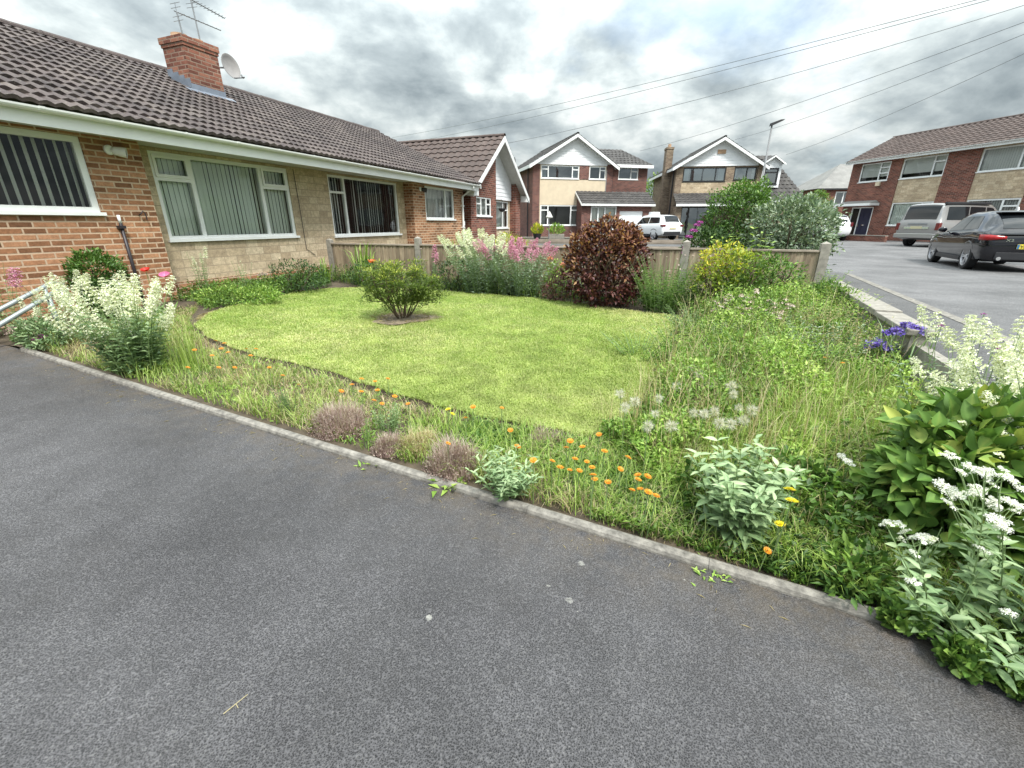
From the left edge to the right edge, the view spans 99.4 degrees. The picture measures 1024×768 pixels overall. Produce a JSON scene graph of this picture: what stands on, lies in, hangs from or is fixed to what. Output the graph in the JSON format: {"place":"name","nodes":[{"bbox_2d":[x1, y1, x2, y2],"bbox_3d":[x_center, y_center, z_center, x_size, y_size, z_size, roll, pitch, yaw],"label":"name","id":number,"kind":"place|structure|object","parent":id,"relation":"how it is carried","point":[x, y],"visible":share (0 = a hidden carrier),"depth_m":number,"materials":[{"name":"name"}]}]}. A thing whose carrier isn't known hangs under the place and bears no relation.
{"place":"outdoors","nodes":[
{"label":"outdoors","id":0,"kind":"place"},
{"bbox_2d":[194,287,681,435],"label":"lawn","id":1,"kind":"structure","parent":0,"point":[428,307],"depth_m":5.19,"materials":[{"name":"green plant"}]},
{"bbox_2d":[357,256,449,318],"bbox_3d":[-1.444,-1.236,5.707,1.092,0.858,1.098,17,26,39],"label":"azalea bush","id":2,"kind":"object","parent":1,"relation":"on","point":[420,292],"visible":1,"depth_m":5.58,"materials":[{"name":"green plant"}]},
{"bbox_2d":[372,313,442,324],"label":"bare soil","id":3,"kind":"structure","parent":1,"relation":"on","point":[395,320],"depth_m":5.78,"materials":[{"name":"brown soil"}]},
{"bbox_2d":[194,325,681,438],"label":"lawn edge soil","id":4,"kind":"structure","parent":0,"point":[369,387],"depth_m":3.82,"materials":[{"name":"brown soil"}]},
{"bbox_2d":[2,239,1007,656],"bbox_3d":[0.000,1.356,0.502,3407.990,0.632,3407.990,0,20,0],"label":"ground","id":5,"kind":"structure","parent":0,"point":[286,429],"depth_m":3.83,"materials":[{"name":"brown soil"}]},
{"bbox_2d":[0,18,481,327],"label":"bungalow","id":6,"kind":"object","parent":5,"relation":"on","point":[212,162],"visible":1,"depth_m":7.46,"materials":[{"name":"orange brick"}]},
{"bbox_2d":[0,126,106,215],"bbox_3d":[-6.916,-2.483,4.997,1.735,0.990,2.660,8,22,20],"label":"window","id":7,"kind":"structure","parent":6,"relation":"in","point":[42,173],"depth_m":5.91,"materials":[{"name":"grey glass"}]},
{"bbox_2d":[147,150,299,241],"bbox_3d":[-5.466,-3.436,8.149,0.835,1.370,2.680,8,22,20],"label":"window","id":8,"kind":"structure","parent":6,"relation":"in","point":[201,199],"depth_m":7.95,"materials":[{"name":"white plastic"}]},
{"bbox_2d":[219,53,244,78],"bbox_3d":[-6.387,-7.081,9.624,0.680,0.496,0.404,-15,25,-36],"label":"satellite dish","id":9,"kind":"object","parent":6,"relation":"attached to","point":[230,66],"visible":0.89,"depth_m":9.77,"materials":[{"name":"grey metal"}]},
{"bbox_2d":[327,174,402,237],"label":"window","id":10,"kind":"structure","parent":6,"relation":"in","point":[359,207],"depth_m":12.52,"materials":[{"name":"white plastic"}]},
{"bbox_2d":[424,186,455,220],"bbox_3d":[-2.641,-5.831,14.072,0.835,0.990,1.870,8,22,20],"label":"window","id":11,"kind":"structure","parent":6,"relation":"in","point":[439,203],"depth_m":14.21,"materials":[{"name":"glass"}]},
{"bbox_2d":[398,133,529,244],"bbox_3d":[-4.830,-8.269,19.519,9.830,4.664,5.900,8,22,20],"label":"gable bungalow","id":12,"kind":"object","parent":5,"relation":"on","point":[487,161],"visible":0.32,"depth_m":17.35,"materials":[{"name":"red brick"}]},
{"bbox_2d":[496,201,508,228],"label":"window","id":13,"kind":"structure","parent":12,"relation":"in","point":[501,217],"depth_m":19.45,"materials":[{"name":"white plastic"}]},
{"bbox_2d":[514,132,655,238],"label":"gabled house","id":14,"kind":"structure","parent":5,"relation":"on","point":[566,182],"depth_m":31.38,"materials":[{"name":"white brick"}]},
{"bbox_2d":[540,205,576,225],"bbox_3d":[3.363,-12.401,31.946,2.940,1.450,0.735,-5,21,-12],"label":"window","id":15,"kind":"structure","parent":14,"relation":"in","point":[565,215],"depth_m":32.13,"materials":[{"name":"glass"}]},
{"bbox_2d":[541,165,578,179],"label":"window","id":16,"kind":"structure","parent":14,"relation":"in","point":[547,171],"depth_m":31.05,"materials":[{"name":"white plastic"}]},
{"bbox_2d":[590,206,616,238],"bbox_3d":[6.595,-11.762,31.688,1.994,2.224,0.182,-5,21,-12],"label":"window","id":17,"kind":"structure","parent":14,"relation":"in","point":[597,212],"depth_m":31.45,"materials":[{"name":"glass"}]},
{"bbox_2d":[519,236,735,247],"bbox_3d":[4.922,-5.856,18.319,9.410,0.670,0.130,4,21,11],"label":"board fence","id":18,"kind":"object","parent":5,"relation":"on","point":[651,242],"visible":0.06,"depth_m":18.08,"materials":[{"name":"wood"}]},
{"bbox_2d":[649,135,802,238],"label":"gabled house","id":19,"kind":"structure","parent":5,"relation":"on","point":[680,192],"depth_m":31.69,"materials":[{"name":"brick"}]},
{"bbox_2d":[678,207,713,238],"bbox_3d":[13.853,-12.225,32.911,2.410,2.250,0.635,2,20,5],"label":"window","id":20,"kind":"structure","parent":19,"relation":"in","point":[689,215],"depth_m":33.07,"materials":[{"name":"grey glass"}]},
{"bbox_2d":[682,167,726,181],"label":"window","id":21,"kind":"structure","parent":19,"relation":"in","point":[717,174],"depth_m":31.89,"materials":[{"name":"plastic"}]},
{"bbox_2d":[697,173,774,248],"bbox_3d":[5.433,-3.837,10.523,1.853,2.286,1.764,6,21,15],"label":"round green shrub","id":22,"kind":"object","parent":5,"relation":"on","point":[755,193],"visible":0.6,"depth_m":10.16,"materials":[{"name":"green plant"}]},
{"bbox_2d":[797,164,853,214],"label":"hipped house","id":23,"kind":"structure","parent":5,"relation":"on","point":[834,182],"depth_m":46.58,"materials":[{"name":"grey brick"}]},
{"bbox_2d":[826,280,989,404],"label":"garden wall","id":24,"kind":"structure","parent":5,"relation":"on","point":[881,311],"depth_m":3.93,"materials":[{"name":"concrete"}]},
{"bbox_2d":[835,113,1023,241],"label":"semi detached house","id":25,"kind":"structure","parent":5,"relation":"on","point":[892,180],"depth_m":25.74,"materials":[{"name":"red brick"}]},
{"bbox_2d":[854,208,872,234],"bbox_3d":[24.026,-10.957,29.728,0.100,2.020,0.820,-5,21,-12],"label":"front door","id":26,"kind":"structure","parent":25,"relation":"in","point":[865,213],"depth_m":29.67,"materials":[{"name":"blue paint"}]},
{"bbox_2d":[857,161,891,183],"bbox_3d":[24.242,-14.020,28.784,0.635,1.180,2.010,-5,21,-12],"label":"window","id":27,"kind":"structure","parent":25,"relation":"in","point":[874,172],"depth_m":28.82,"materials":[{"name":"white plastic"}]},
{"bbox_2d":[885,201,933,225],"bbox_3d":[24.960,-10.594,27.077,0.635,1.420,2.450,-5,21,-12],"label":"window","id":28,"kind":"structure","parent":25,"relation":"in","point":[898,210],"depth_m":27.74,"materials":[{"name":"glass"}]},
{"bbox_2d":[898,154,948,179],"bbox_3d":[24.964,-13.056,26.151,0.635,1.200,2.480,-5,21,-12],"label":"window","id":29,"kind":"structure","parent":25,"relation":"in","point":[928,166],"depth_m":26.18,"materials":[{"name":"white plastic"}]},
{"bbox_2d":[967,198,1021,210],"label":"window","id":30,"kind":"structure","parent":25,"relation":"in","point":[1003,203],"depth_m":22.82,"materials":[{"name":"white plastic"}]},
{"bbox_2d":[975,144,1023,172],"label":"window","id":31,"kind":"structure","parent":25,"relation":"in","point":[1005,158],"depth_m":22.74,"materials":[{"name":"grey glass"}]},
{"bbox_2d":[0,344,1023,767],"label":"driveway","id":32,"kind":"structure","parent":0,"point":[176,582],"depth_m":1.66,"materials":[{"name":"grey asphalt"}]},
{"bbox_2d":[0,281,66,327],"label":"handrail","id":33,"kind":"object","parent":32,"relation":"on","point":[17,314],"visible":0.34,"depth_m":4.62,"materials":[{"name":"white metal"}]},
{"bbox_2d":[20,347,952,639],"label":"edging kerb","id":34,"kind":"structure","parent":32,"relation":"on","point":[760,579],"depth_m":2.34,"materials":[{"name":"concrete"}]},
{"bbox_2d":[874,592,941,639],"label":"strawberry leaves","id":35,"kind":"object","parent":34,"relation":"on","point":[895,608],"visible":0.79,"depth_m":1.72,"materials":[{"name":"green plant"}]},
{"bbox_2d":[931,630,1009,689],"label":"strawberry leaves","id":36,"kind":"object","parent":32,"relation":"on","point":[947,648],"visible":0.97,"depth_m":1.58,"materials":[{"name":"green plant"}]},
{"bbox_2d":[924,596,1023,693],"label":"leafy valerian","id":37,"kind":"object","parent":32,"relation":"on","point":[961,619],"visible":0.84,"depth_m":1.56,"materials":[{"name":"green plant"}]},
{"bbox_2d":[996,660,1023,701],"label":"strawberry leaves","id":38,"kind":"object","parent":32,"relation":"on","point":[1010,691],"visible":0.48,"depth_m":1.51,"materials":[{"name":"green plant"}]},
{"bbox_2d":[0,276,1023,655],"bbox_3d":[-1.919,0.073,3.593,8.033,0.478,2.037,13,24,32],"label":"dry grass","id":39,"kind":"structure","parent":0,"point":[278,381],"depth_m":3.48,"materials":[{"name":"plant"}]},
{"bbox_2d":[0,267,22,334],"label":"pink valerian","id":40,"kind":"object","parent":39,"relation":"on","point":[15,274],"visible":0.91,"depth_m":4.86,"materials":[{"name":"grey plant"}]},
{"bbox_2d":[9,315,71,351],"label":"leafy clump","id":41,"kind":"object","parent":39,"relation":"on","point":[21,333],"visible":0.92,"depth_m":4.32,"materials":[{"name":"green plant"}]},
{"bbox_2d":[19,269,117,344],"bbox_3d":[-4.654,-0.852,4.696,0.622,0.749,1.176,-10,23,-25],"label":"white valerian","id":42,"kind":"object","parent":39,"relation":"on","point":[77,284],"visible":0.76,"depth_m":4.51,"materials":[{"name":"grey plant"}]},
{"bbox_2d":[59,246,135,317],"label":"evergreen bush","id":43,"kind":"object","parent":39,"relation":"on","point":[92,259],"visible":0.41,"depth_m":5.55,"materials":[{"name":"green plant"}]},
{"bbox_2d":[43,270,178,377],"bbox_3d":[-3.404,-0.519,3.814,0.924,0.886,0.877,13,24,30],"label":"white valerian","id":44,"kind":"object","parent":39,"relation":"on","point":[138,343],"visible":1,"depth_m":3.75,"materials":[{"name":"grey plant"}]},
{"bbox_2d":[159,312,210,370],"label":"yellow grass","id":45,"kind":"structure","parent":39,"relation":"on","point":[181,355],"depth_m":4.05,"materials":[{"name":"plant"}]},
{"bbox_2d":[31,305,425,462],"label":"border grass","id":46,"kind":"structure","parent":39,"relation":"on","point":[176,371],"depth_m":3.77,"materials":[{"name":"green plant"}]},
{"bbox_2d":[183,282,284,305],"bbox_3d":[-4.247,-1.356,6.630,1.483,0.387,0.662,0,20,0],"label":"leafy mat","id":47,"kind":"object","parent":39,"relation":"on","point":[272,295],"visible":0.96,"depth_m":6.57,"materials":[{"name":"green plant"}]},
{"bbox_2d":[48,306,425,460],"bbox_3d":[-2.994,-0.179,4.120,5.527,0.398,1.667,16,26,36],"label":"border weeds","id":48,"kind":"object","parent":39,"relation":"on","point":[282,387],"visible":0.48,"depth_m":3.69,"materials":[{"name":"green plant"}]},
{"bbox_2d":[165,267,331,310],"bbox_3d":[-4.336,-1.924,8.209,1.646,0.396,4.088,8,22,20],"label":"ground cover","id":49,"kind":"object","parent":39,"relation":"on","point":[228,281],"visible":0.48,"depth_m":7.25,"materials":[{"name":"green plant"}]},
{"bbox_2d":[263,258,328,293],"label":"dark shrub","id":50,"kind":"object","parent":39,"relation":"on","point":[312,284],"visible":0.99,"depth_m":7.57,"materials":[{"name":"green plant"}]},
{"bbox_2d":[301,394,373,442],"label":"heather","id":51,"kind":"object","parent":39,"relation":"on","point":[343,417],"visible":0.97,"depth_m":3.01,"materials":[{"name":"brown plant"}]},
{"bbox_2d":[370,403,401,434],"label":"green sprig","id":52,"kind":"object","parent":39,"relation":"on","point":[394,422],"visible":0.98,"depth_m":3.06,"materials":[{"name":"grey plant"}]},
{"bbox_2d":[370,431,405,459],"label":"heather","id":53,"kind":"object","parent":39,"relation":"on","point":[383,446],"visible":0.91,"depth_m":2.81,"materials":[{"name":"brown plant"}]},
{"bbox_2d":[393,422,443,460],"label":"heather","id":54,"kind":"object","parent":39,"relation":"on","point":[419,436],"visible":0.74,"depth_m":2.83,"materials":[{"name":"plant"}]},
{"bbox_2d":[422,432,487,483],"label":"heather","id":55,"kind":"object","parent":39,"relation":"on","point":[435,467],"visible":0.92,"depth_m":2.60,"materials":[{"name":"brown plant"}]},
{"bbox_2d":[436,255,474,290],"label":"dark shrub","id":56,"kind":"object","parent":39,"relation":"on","point":[448,272],"visible":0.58,"depth_m":8.22,"materials":[{"name":"green plant"}]},
{"bbox_2d":[437,228,511,293],"bbox_3d":[-0.627,-2.196,7.790,1.432,1.154,1.616,9,22,24],"label":"white valerian","id":57,"kind":"object","parent":39,"relation":"on","point":[475,279],"visible":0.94,"depth_m":7.65,"materials":[{"name":"plant"}]},
{"bbox_2d":[465,444,543,501],"bbox_3d":[-0.027,0.529,2.411,0.404,0.275,0.437,-19,27,-41],"label":"leafy valerian","id":58,"kind":"object","parent":39,"relation":"on","point":[504,482],"visible":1,"depth_m":2.39,"materials":[{"name":"green plant"}]},
{"bbox_2d":[471,236,563,296],"bbox_3d":[0.168,-2.050,7.555,1.692,1.044,1.580,15,25,35],"label":"pink valerian","id":59,"kind":"object","parent":39,"relation":"on","point":[515,253],"visible":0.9,"depth_m":7.43,"materials":[{"name":"pink plant"}]},
{"bbox_2d":[322,264,806,314],"bbox_3d":[0.138,-1.818,7.846,8.831,0.532,1.528,10,22,24],"label":"ground cover","id":60,"kind":"object","parent":39,"relation":"on","point":[458,289],"visible":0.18,"depth_m":7.74,"materials":[{"name":"green plant"}]},
{"bbox_2d":[326,261,809,314],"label":"border grass","id":61,"kind":"structure","parent":39,"relation":"on","point":[514,289],"depth_m":7.69,"materials":[{"name":"green plant"}]},
{"bbox_2d":[326,237,831,296],"bbox_3d":[0.300,-2.188,8.220,9.485,1.100,0.120,8,22,20],"label":"garden fence","id":62,"kind":"object","parent":39,"relation":"on","point":[816,261],"visible":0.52,"depth_m":7.99,"materials":[{"name":"wood"}]},
{"bbox_2d":[556,212,655,307],"bbox_3d":[1.405,-1.816,6.495,1.480,1.423,1.329,0,20,0],"label":"smoke bush","id":63,"kind":"object","parent":39,"relation":"on","point":[627,243],"visible":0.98,"depth_m":6.29,"materials":[{"name":"brown plant"}]},
{"bbox_2d":[602,329,685,360],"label":"leafy perennial","id":64,"kind":"object","parent":39,"relation":"on","point":[633,350],"visible":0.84,"depth_m":4.54,"materials":[{"name":"green plant"}]},
{"bbox_2d":[624,252,715,314],"bbox_3d":[2.139,-1.419,6.133,1.154,0.852,1.157,0,20,0],"label":"willowherb","id":65,"kind":"object","parent":39,"relation":"on","point":[650,297],"visible":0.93,"depth_m":6.07,"materials":[{"name":"green plant"}]},
{"bbox_2d":[639,315,735,350],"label":"leafy perennial","id":66,"kind":"object","parent":39,"relation":"on","point":[672,343],"visible":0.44,"depth_m":4.54,"materials":[{"name":"green plant"}]},
{"bbox_2d":[378,395,1003,628],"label":"border grass","id":67,"kind":"structure","parent":39,"relation":"on","point":[522,431],"depth_m":2.57,"materials":[{"name":"green plant"}]},
{"bbox_2d":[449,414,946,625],"bbox_3d":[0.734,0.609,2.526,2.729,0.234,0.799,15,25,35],"label":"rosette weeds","id":68,"kind":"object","parent":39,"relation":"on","point":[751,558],"visible":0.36,"depth_m":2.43,"materials":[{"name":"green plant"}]},
{"bbox_2d":[678,221,731,268],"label":"rhododendron","id":69,"kind":"object","parent":39,"relation":"on","point":[705,236],"visible":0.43,"depth_m":9.89,"materials":[{"name":"green plant"}]},
{"bbox_2d":[687,238,766,305],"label":"golden shrub","id":70,"kind":"object","parent":39,"relation":"on","point":[754,278],"visible":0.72,"depth_m":5.84,"materials":[{"name":"yellow plant"}]},
{"bbox_2d":[702,327,777,357],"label":"leafy clump","id":71,"kind":"object","parent":39,"relation":"on","point":[739,333],"visible":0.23,"depth_m":4.21,"materials":[{"name":"green plant"}]},
{"bbox_2d":[683,434,805,552],"bbox_3d":[1.103,0.555,2.169,0.580,0.506,0.526,-14,25,-34],"label":"leafy valerian","id":72,"kind":"object","parent":39,"relation":"on","point":[746,512],"visible":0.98,"depth_m":2.08,"materials":[{"name":"green plant"}]},
{"bbox_2d":[702,288,795,332],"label":"sedum clump","id":73,"kind":"object","parent":39,"relation":"on","point":[750,304],"visible":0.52,"depth_m":5.05,"materials":[{"name":"green plant"}]},
{"bbox_2d":[704,325,799,367],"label":"leafy perennial","id":74,"kind":"object","parent":39,"relation":"on","point":[726,348],"visible":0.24,"depth_m":3.92,"materials":[{"name":"green plant"}]},
{"bbox_2d":[728,304,823,343],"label":"leafy perennial","id":75,"kind":"object","parent":39,"relation":"on","point":[775,324],"visible":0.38,"depth_m":4.62,"materials":[{"name":"green plant"}]},
{"bbox_2d":[745,249,808,303],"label":"green shrub","id":76,"kind":"object","parent":39,"relation":"on","point":[773,276],"visible":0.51,"depth_m":6.07,"materials":[{"name":"green plant"}]},
{"bbox_2d":[674,416,897,596],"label":"broad weeds","id":77,"kind":"object","parent":39,"relation":"on","point":[833,526],"visible":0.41,"depth_m":2.21,"materials":[{"name":"green plant"}]},
{"bbox_2d":[740,190,852,272],"bbox_3d":[5.238,-2.690,8.179,1.726,1.756,1.666,0,20,0],"label":"grey green shrub","id":78,"kind":"object","parent":39,"relation":"on","point":[790,234],"visible":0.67,"depth_m":7.81,"materials":[{"name":"green plant"}]},
{"bbox_2d":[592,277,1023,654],"bbox_3d":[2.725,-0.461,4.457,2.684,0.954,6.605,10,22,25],"label":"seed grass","id":79,"kind":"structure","parent":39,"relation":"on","point":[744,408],"depth_m":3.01,"materials":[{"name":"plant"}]},
{"bbox_2d":[596,302,1023,655],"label":"long grass","id":80,"kind":"structure","parent":39,"relation":"on","point":[801,413],"depth_m":2.87,"materials":[{"name":"green plant"}]},
{"bbox_2d":[598,276,1023,591],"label":"leafy herbs","id":81,"kind":"object","parent":39,"relation":"on","point":[633,438],"visible":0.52,"depth_m":3.22,"materials":[{"name":"green plant"}]},
{"bbox_2d":[599,306,1023,650],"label":"ground cover","id":82,"kind":"object","parent":39,"relation":"on","point":[1020,639],"visible":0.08,"depth_m":3.25,"materials":[{"name":"green plant"}]},
{"bbox_2d":[759,322,873,370],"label":"leafy perennial","id":83,"kind":"object","parent":39,"relation":"on","point":[812,340],"visible":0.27,"depth_m":3.76,"materials":[{"name":"green plant"}]},
{"bbox_2d":[786,456,852,505],"bbox_3d":[1.683,0.576,2.435,0.414,0.346,0.360,0,20,0],"label":"cranesbill","id":84,"kind":"object","parent":39,"relation":"on","point":[817,462],"visible":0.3,"depth_m":2.37,"materials":[{"name":"green plant"}]},
{"bbox_2d":[799,277,857,315],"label":"green shrub","id":85,"kind":"object","parent":39,"relation":"on","point":[830,282],"visible":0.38,"depth_m":5.63,"materials":[{"name":"green plant"}]},
{"bbox_2d":[783,316,889,370],"bbox_3d":[3.033,-0.344,4.106,0.865,0.484,0.897,8,22,21],"label":"leafy perennial","id":86,"kind":"object","parent":39,"relation":"on","point":[837,327],"visible":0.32,"depth_m":4.09,"materials":[{"name":"green plant"}]},
{"bbox_2d":[791,300,882,339],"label":"leafy perennial","id":87,"kind":"object","parent":39,"relation":"on","point":[829,315],"visible":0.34,"depth_m":4.72,"materials":[{"name":"plant"}]},
{"bbox_2d":[803,530,906,615],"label":"broad weeds","id":88,"kind":"object","parent":39,"relation":"on","point":[859,556],"visible":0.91,"depth_m":1.89,"materials":[{"name":"green plant"}]},
{"bbox_2d":[818,317,928,368],"bbox_3d":[3.394,-0.356,4.068,0.906,0.514,0.760,-13,24,-30],"label":"leafy perennial","id":89,"kind":"object","parent":39,"relation":"on","point":[857,337],"visible":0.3,"depth_m":4.01,"materials":[{"name":"plant"}]},
{"bbox_2d":[863,318,938,385],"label":"iris","id":90,"kind":"object","parent":39,"relation":"on","point":[895,330],"visible":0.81,"depth_m":3.77,"materials":[{"name":"purple plant"}]},
{"bbox_2d":[894,527,949,587],"bbox_3d":[1.732,0.775,1.851,0.166,0.386,0.147,0,20,0],"label":"white valerian","id":91,"kind":"object","parent":39,"relation":"on","point":[927,560],"visible":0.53,"depth_m":1.82,"materials":[{"name":"grey plant"}]},
{"bbox_2d":[849,379,1023,583],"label":"hydrangea","id":92,"kind":"object","parent":39,"relation":"on","point":[907,458],"visible":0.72,"depth_m":2.00,"materials":[{"name":"green plant"}]},
{"bbox_2d":[878,519,1023,643],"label":"white valerian","id":93,"kind":"object","parent":39,"relation":"on","point":[919,583],"visible":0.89,"depth_m":1.69,"materials":[{"name":"green plant"}]},
{"bbox_2d":[884,304,1023,425],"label":"white valerian","id":94,"kind":"object","parent":39,"relation":"on","point":[971,323],"visible":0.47,"depth_m":2.60,"materials":[{"name":"white plant"}]},
{"bbox_2d":[925,333,1023,460],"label":"white valerian","id":95,"kind":"object","parent":39,"relation":"on","point":[1001,357],"visible":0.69,"depth_m":2.14,"materials":[{"name":"white plant"}]},
{"bbox_2d":[925,311,1023,398],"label":"white valerian","id":96,"kind":"object","parent":39,"relation":"on","point":[982,327],"visible":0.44,"depth_m":2.78,"materials":[{"name":"white plant"}]},
{"bbox_2d":[932,461,1023,630],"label":"white valerian","id":97,"kind":"object","parent":39,"relation":"on","point":[972,566],"visible":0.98,"depth_m":1.67,"materials":[{"name":"green plant"}]},
{"bbox_2d":[939,450,1023,651],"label":"white valerian","id":98,"kind":"object","parent":39,"relation":"on","point":[1004,582],"visible":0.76,"depth_m":1.68,"materials":[{"name":"green plant"}]},
{"bbox_2d":[0,0,1023,200],"label":"sky","id":99,"kind":"structure","parent":0,"point":[395,68],"materials":[{"name":"grey"}]},
{"bbox_2d":[527,238,701,263],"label":"path","id":100,"kind":"structure","parent":0,"point":[672,245],"depth_m":23.66,"materials":[{"name":"concrete"}]},
{"bbox_2d":[635,212,682,239],"bbox_3d":[9.762,-11.029,30.299,2.207,1.800,4.190,-8,22,-21],"label":"parked car","id":101,"kind":"object","parent":100,"relation":"on","point":[654,225],"visible":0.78,"depth_m":28.78,"materials":[{"name":"white paint"}]},
{"bbox_2d":[799,241,1023,339],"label":"road","id":102,"kind":"structure","parent":0,"point":[994,292],"depth_m":9.54,"materials":[{"name":"grey asphalt"}]},
{"bbox_2d":[846,274,1023,346],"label":"kerb","id":103,"kind":"structure","parent":102,"relation":"on","point":[942,313],"depth_m":5.54,"materials":[{"name":"concrete"}]},
{"bbox_2d":[893,202,996,245],"bbox_3d":[21.721,-7.793,21.294,4.955,2.000,2.367,-5,21,-12],"label":"camper van","id":104,"kind":"object","parent":102,"relation":"on","point":[926,221],"visible":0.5,"depth_m":20.34,"materials":[{"name":"silver metal"}]},
{"bbox_2d":[927,207,1023,268],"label":"parked car","id":105,"kind":"object","parent":102,"relation":"on","point":[970,241],"visible":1,"depth_m":11.52,"materials":[{"name":"black paint"}]},
{"bbox_2d":[823,272,1023,386],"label":"pavement","id":106,"kind":"structure","parent":0,"point":[906,307],"depth_m":4.62,"materials":[{"name":"concrete"}]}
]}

